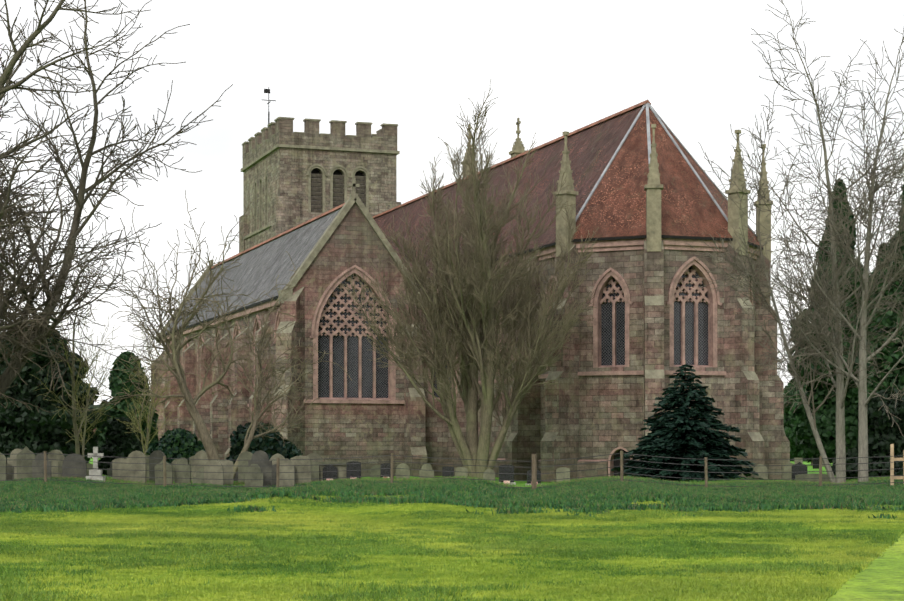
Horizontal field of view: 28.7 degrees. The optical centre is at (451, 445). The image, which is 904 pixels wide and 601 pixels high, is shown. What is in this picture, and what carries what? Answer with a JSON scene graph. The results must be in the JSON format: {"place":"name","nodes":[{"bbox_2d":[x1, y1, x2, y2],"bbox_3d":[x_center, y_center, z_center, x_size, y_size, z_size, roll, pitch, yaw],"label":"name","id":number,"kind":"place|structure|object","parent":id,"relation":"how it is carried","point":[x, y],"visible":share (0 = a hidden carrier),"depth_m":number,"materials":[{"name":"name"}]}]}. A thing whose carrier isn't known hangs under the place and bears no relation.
{"place":"outdoors","nodes":[
{"label":"outdoors","id":0,"kind":"place"},
{"bbox_2d":[166,203,414,458],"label":"chapel walls","id":1,"kind":"structure","parent":0,"point":[334,326],"depth_m":94.75,"materials":[{"name":"stone"}]},
{"bbox_2d":[151,286,426,475],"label":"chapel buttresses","id":2,"kind":"structure","parent":1,"relation":"attached to","point":[223,423],"depth_m":98.09,"materials":[{"name":"stone"}]},
{"bbox_2d":[156,178,424,342],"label":"church roof","id":3,"kind":"structure","parent":1,"relation":"on","point":[262,267],"depth_m":103.56,"materials":[{"name":"grey stone"}]},
{"bbox_2d":[243,147,396,249],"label":"tower walls","id":4,"kind":"structure","parent":0,"point":[287,172],"depth_m":136.32,"materials":[{"name":"grey stone"}]},
{"bbox_2d":[239,117,400,252],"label":"church tower","id":5,"kind":"structure","parent":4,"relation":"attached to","point":[271,137],"depth_m":135.78,"materials":[{"name":"grey stone"}]},
{"bbox_2d":[264,87,275,123],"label":"weathervane","id":6,"kind":"object","parent":5,"relation":"on","point":[267,91],"visible":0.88,"depth_m":144.40,"materials":[{"name":"metal"}]},
{"bbox_2d":[0,0,903,404],"label":"sky","id":7,"kind":"structure","parent":0,"point":[556,67],"materials":[{"name":"white"}]},
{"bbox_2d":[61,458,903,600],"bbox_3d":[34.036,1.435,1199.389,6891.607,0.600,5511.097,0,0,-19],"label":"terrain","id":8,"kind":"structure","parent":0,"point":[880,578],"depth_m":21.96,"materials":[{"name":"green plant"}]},
{"bbox_2d":[0,323,112,463],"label":"yew","id":9,"kind":"object","parent":8,"relation":"on","point":[23,426],"visible":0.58,"depth_m":88.59,"materials":[{"name":"green plant"}]},
{"bbox_2d":[30,234,120,456],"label":"twiggy tree","id":10,"kind":"object","parent":8,"relation":"on","point":[75,424],"visible":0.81,"depth_m":69.79,"materials":[{"name":"brown plant"}]},
{"bbox_2d":[0,0,232,412],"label":"tree","id":11,"kind":"object","parent":8,"relation":"on","point":[30,341],"visible":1,"depth_m":62.50,"materials":[{"name":"brown plant"}]},
{"bbox_2d":[98,417,145,474],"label":"bush","id":12,"kind":"object","parent":8,"relation":"on","point":[120,443],"visible":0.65,"depth_m":95.74,"materials":[{"name":"green plant"}]},
{"bbox_2d":[95,351,158,459],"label":"cypress","id":13,"kind":"object","parent":8,"relation":"on","point":[116,385],"visible":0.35,"depth_m":101.72,"materials":[{"name":"green plant"}]},
{"bbox_2d":[121,315,182,454],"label":"twiggy tree","id":14,"kind":"object","parent":8,"relation":"on","point":[149,423],"visible":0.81,"depth_m":84.33,"materials":[{"name":"brown plant"}]},
{"bbox_2d":[146,428,205,463],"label":"shrub","id":15,"kind":"object","parent":8,"relation":"on","point":[178,443],"visible":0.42,"depth_m":73.60,"materials":[{"name":"green plant"}]},
{"bbox_2d":[61,190,351,478],"bbox_3d":[-8.795,-3.949,64.377,8.186,11.300,9.166,0,0,40],"label":"tree","id":16,"kind":"object","parent":8,"relation":"on","point":[200,425],"visible":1,"depth_m":64.28,"materials":[{"name":"brown plant"}]},
{"bbox_2d":[226,421,302,463],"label":"shrub","id":17,"kind":"object","parent":8,"relation":"on","point":[269,446],"visible":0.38,"depth_m":75.14,"materials":[{"name":"green plant"}]},
{"bbox_2d":[0,447,829,487],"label":"gravestones","id":18,"kind":"object","parent":8,"relation":"on","point":[258,461],"visible":0.71,"depth_m":62.52,"materials":[{"name":"stone"}]},
{"bbox_2d":[0,494,903,600],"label":"field grass","id":19,"kind":"structure","parent":8,"relation":"on","point":[718,586],"depth_m":25.37,"materials":[{"name":"green plant"}]},
{"bbox_2d":[0,494,903,600],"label":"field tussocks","id":20,"kind":"object","parent":8,"relation":"on","point":[271,545],"visible":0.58,"depth_m":29.21,"materials":[{"name":"green plant"}]},
{"bbox_2d":[0,477,903,518],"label":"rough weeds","id":21,"kind":"object","parent":8,"relation":"on","point":[567,504],"visible":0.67,"depth_m":47.82,"materials":[{"name":"green plant"}]},
{"bbox_2d":[0,475,903,518],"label":"tall grass","id":22,"kind":"structure","parent":8,"relation":"on","point":[467,497],"depth_m":49.60,"materials":[{"name":"green plant"}]},
{"bbox_2d":[0,451,903,488],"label":"wire fence","id":23,"kind":"object","parent":8,"relation":"on","point":[534,461],"visible":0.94,"depth_m":56.87,"materials":[{"name":"grey metal"}]},
{"bbox_2d":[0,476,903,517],"bbox_3d":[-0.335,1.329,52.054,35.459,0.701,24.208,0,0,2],"label":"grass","id":24,"kind":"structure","parent":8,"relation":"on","point":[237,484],"depth_m":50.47,"materials":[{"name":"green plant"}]},
{"bbox_2d":[88,399,832,462],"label":"background trees","id":25,"kind":"object","parent":8,"relation":"on","point":[792,456],"depth_m":190.47,"materials":[{"name":"green plant"}]},
{"bbox_2d":[338,80,597,478],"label":"tree","id":26,"kind":"object","parent":8,"relation":"on","point":[474,290],"visible":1,"depth_m":77.92,"materials":[{"name":"brown plant"}]},
{"bbox_2d":[323,461,806,484],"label":"gravestones","id":27,"kind":"object","parent":8,"relation":"on","point":[800,469],"visible":0.5,"depth_m":68.45,"materials":[{"name":"black stone"}]},
{"bbox_2d":[610,361,762,482],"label":"fir tree","id":28,"kind":"object","parent":8,"relation":"on","point":[681,434],"visible":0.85,"depth_m":72.94,"materials":[{"name":"green plant"}]},
{"bbox_2d":[771,234,811,435],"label":"sapling","id":29,"kind":"object","parent":8,"relation":"on","point":[778,371],"visible":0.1,"depth_m":95.45,"materials":[{"name":"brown plant"}]},
{"bbox_2d":[688,84,902,483],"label":"leaning birch","id":30,"kind":"object","parent":8,"relation":"on","point":[793,374],"visible":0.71,"depth_m":62.91,"materials":[{"name":"grey plant"}]},
{"bbox_2d":[784,361,831,465],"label":"bush","id":31,"kind":"object","parent":8,"relation":"on","point":[791,418],"visible":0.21,"depth_m":147.85,"materials":[{"name":"green plant"}]},
{"bbox_2d":[794,458,835,468],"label":"gravestones","id":32,"kind":"object","parent":8,"relation":"on","point":[815,461],"visible":0.06,"depth_m":133.51,"materials":[{"name":"stone"}]},
{"bbox_2d":[730,0,903,482],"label":"birch","id":33,"kind":"object","parent":8,"relation":"on","point":[841,391],"visible":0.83,"depth_m":61.46,"materials":[{"name":"grey plant"}]},
{"bbox_2d":[756,28,903,481],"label":"birch","id":34,"kind":"object","parent":8,"relation":"on","point":[861,383],"visible":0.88,"depth_m":60.66,"materials":[{"name":"grey plant"}]},
{"bbox_2d":[787,178,877,462],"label":"cypress","id":35,"kind":"object","parent":8,"relation":"on","point":[825,415],"visible":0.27,"depth_m":101.93,"materials":[{"name":"green plant"}]},
{"bbox_2d":[830,388,903,479],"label":"bush","id":36,"kind":"object","parent":8,"relation":"on","point":[883,435],"visible":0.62,"depth_m":73.23,"materials":[{"name":"green plant"}]},
{"bbox_2d":[852,180,903,413],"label":"cypress","id":37,"kind":"object","parent":8,"relation":"on","point":[892,357],"visible":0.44,"depth_m":96.35,"materials":[{"name":"green plant"}]},
{"bbox_2d":[867,242,890,358],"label":"cypress","id":38,"kind":"object","parent":8,"relation":"on","point":[871,328],"visible":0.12,"depth_m":116.40,"materials":[{"name":"green plant"}]},
{"bbox_2d":[890,444,903,484],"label":"timber gate","id":39,"kind":"structure","parent":8,"relation":"on","point":[892,460],"depth_m":57.46,"materials":[{"name":"beige wood"}]},
{"bbox_2d":[415,249,754,476],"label":"church walls","id":40,"kind":"structure","parent":0,"point":[611,407],"depth_m":82.78,"materials":[{"name":"stone"}]},
{"bbox_2d":[373,100,762,278],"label":"roof","id":41,"kind":"structure","parent":40,"relation":"on","point":[609,157],"depth_m":85.82,"materials":[{"name":"tile"}]},
{"bbox_2d":[461,118,527,177],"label":"pinnacles","id":42,"kind":"object","parent":41,"relation":"attached to","point":[518,147],"visible":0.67,"depth_m":104.17,"materials":[{"name":"stone"}]},
{"bbox_2d":[437,124,789,481],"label":"buttresses","id":43,"kind":"structure","parent":40,"relation":"attached to","point":[750,395],"depth_m":82.65,"materials":[{"name":"stone"}]}
]}

